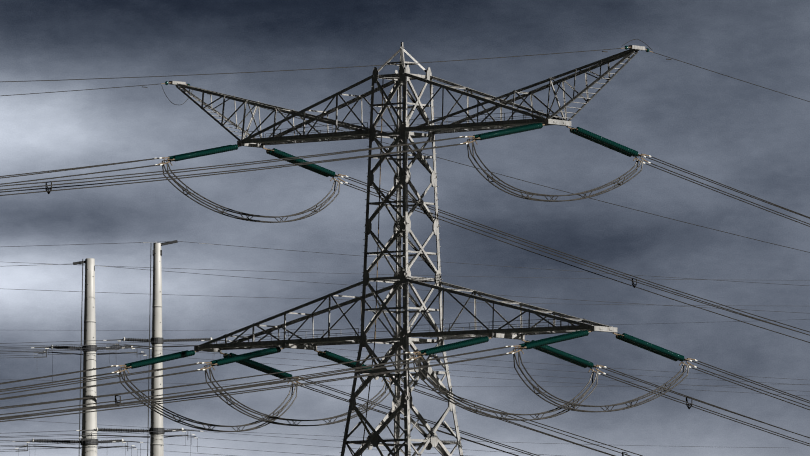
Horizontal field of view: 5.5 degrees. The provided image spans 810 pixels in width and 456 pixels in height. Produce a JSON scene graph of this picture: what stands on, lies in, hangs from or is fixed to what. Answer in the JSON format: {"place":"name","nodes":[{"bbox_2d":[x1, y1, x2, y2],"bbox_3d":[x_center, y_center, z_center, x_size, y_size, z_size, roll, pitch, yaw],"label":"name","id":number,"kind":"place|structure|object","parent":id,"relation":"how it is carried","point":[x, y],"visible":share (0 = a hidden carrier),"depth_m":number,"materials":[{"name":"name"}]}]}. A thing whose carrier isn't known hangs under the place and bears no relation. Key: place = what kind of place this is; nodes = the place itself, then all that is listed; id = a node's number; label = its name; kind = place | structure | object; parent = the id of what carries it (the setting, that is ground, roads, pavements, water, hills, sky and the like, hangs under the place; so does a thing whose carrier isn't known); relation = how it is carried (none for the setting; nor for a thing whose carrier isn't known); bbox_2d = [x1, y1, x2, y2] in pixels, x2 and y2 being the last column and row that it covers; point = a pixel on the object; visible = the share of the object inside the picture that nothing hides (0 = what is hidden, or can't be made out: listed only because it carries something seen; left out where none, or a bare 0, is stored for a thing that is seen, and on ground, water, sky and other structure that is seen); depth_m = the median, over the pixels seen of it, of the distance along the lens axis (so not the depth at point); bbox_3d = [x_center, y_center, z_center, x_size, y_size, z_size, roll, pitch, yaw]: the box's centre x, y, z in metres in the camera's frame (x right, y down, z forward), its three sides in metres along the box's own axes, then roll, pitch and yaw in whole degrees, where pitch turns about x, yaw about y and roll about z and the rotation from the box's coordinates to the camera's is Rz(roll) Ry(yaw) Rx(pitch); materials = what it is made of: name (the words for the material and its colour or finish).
{"place":"outdoors","nodes":[
{"label":"outdoors","id":0,"kind":"place"},
{"bbox_2d":[12,242,231,448],"bbox_3d":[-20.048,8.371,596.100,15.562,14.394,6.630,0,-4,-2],"label":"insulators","id":1,"kind":"object","parent":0,"point":[107,347],"visible":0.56,"depth_m":594.68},
{"bbox_2d":[0,0,809,455],"label":"sky","id":2,"kind":"structure","parent":0,"point":[751,139],"materials":[{"name":"grey"}]},
{"label":"meadow ground","id":3,"kind":"structure","parent":0,"visible":0},
{"bbox_2d":[15,240,228,455],"bbox_3d":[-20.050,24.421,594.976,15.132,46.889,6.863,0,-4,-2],"label":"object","id":4,"kind":"object","parent":3,"relation":"on","point":[156,340],"visible":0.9,"depth_m":593.98,"materials":[{"name":"grey metal"}]},
{"bbox_2d":[0,241,809,455],"bbox_3d":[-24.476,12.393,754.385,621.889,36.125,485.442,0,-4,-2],"label":"neighbour line conductors","id":5,"kind":"object","parent":4,"relation":"attached to","point":[82,349],"visible":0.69,"depth_m":601.59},
{"bbox_2d":[81,243,163,455],"bbox_3d":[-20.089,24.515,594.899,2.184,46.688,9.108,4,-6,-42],"label":"white tubular poles","id":6,"kind":"object","parent":3,"relation":"on","point":[156,442],"visible":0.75,"depth_m":597.64,"materials":[{"name":"white metal"}]},
{"bbox_2d":[175,42,638,455],"bbox_3d":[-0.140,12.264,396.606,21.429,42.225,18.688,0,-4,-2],"label":"transmission tower","id":7,"kind":"structure","parent":3,"relation":"on","point":[359,132],"depth_m":397.04,"materials":[{"name":"grey metal"}]},
{"bbox_2d":[350,65,453,449],"bbox_3d":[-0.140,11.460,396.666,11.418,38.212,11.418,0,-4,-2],"label":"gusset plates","id":8,"kind":"object","parent":7,"relation":"attached to","point":[375,439],"visible":0.69,"depth_m":396.77,"materials":[{"name":"grey metal"}]},
{"bbox_2d":[113,47,694,455],"bbox_3d":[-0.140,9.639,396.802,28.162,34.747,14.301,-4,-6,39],"label":"string fitting yokes","id":9,"kind":"object","parent":7,"relation":"attached to","point":[319,352],"visible":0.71,"depth_m":396.72,"materials":[{"name":"grey metal"}]},
{"bbox_2d":[118,140,689,431],"bbox_3d":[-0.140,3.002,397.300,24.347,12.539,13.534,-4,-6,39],"label":"jumper cables","id":10,"kind":"object","parent":9,"relation":"attached to","point":[274,418],"visible":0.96,"depth_m":396.55,"materials":[{"name":"metal"}]},
{"bbox_2d":[0,39,809,455],"bbox_3d":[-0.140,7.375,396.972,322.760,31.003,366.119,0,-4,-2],"label":"power lines","id":11,"kind":"object","parent":9,"relation":"attached to","point":[158,401],"visible":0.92,"depth_m":390.93,"materials":[{"name":"metal"}]},
{"bbox_2d":[111,136,696,385],"bbox_3d":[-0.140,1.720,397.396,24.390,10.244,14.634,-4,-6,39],"label":"dead end clamp caps","id":12,"kind":"object","parent":11,"relation":"attached to","point":[412,352],"visible":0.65,"depth_m":397.05,"materials":[{"name":"white metal"}]},
{"bbox_2d":[125,46,683,379],"bbox_3d":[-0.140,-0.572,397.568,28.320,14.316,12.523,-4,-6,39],"label":"insulators","id":13,"kind":"object","parent":7,"relation":"attached to","point":[541,345],"visible":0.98,"depth_m":396.20,"materials":[{"name":"teal"}]},
{"bbox_2d":[169,45,644,351],"bbox_3d":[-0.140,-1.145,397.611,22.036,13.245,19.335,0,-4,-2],"label":"pylon rails and end beams","id":14,"kind":"object","parent":7,"relation":"attached to","point":[492,335],"visible":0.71,"depth_m":395.77,"materials":[{"name":"grey metal"}]}
]}

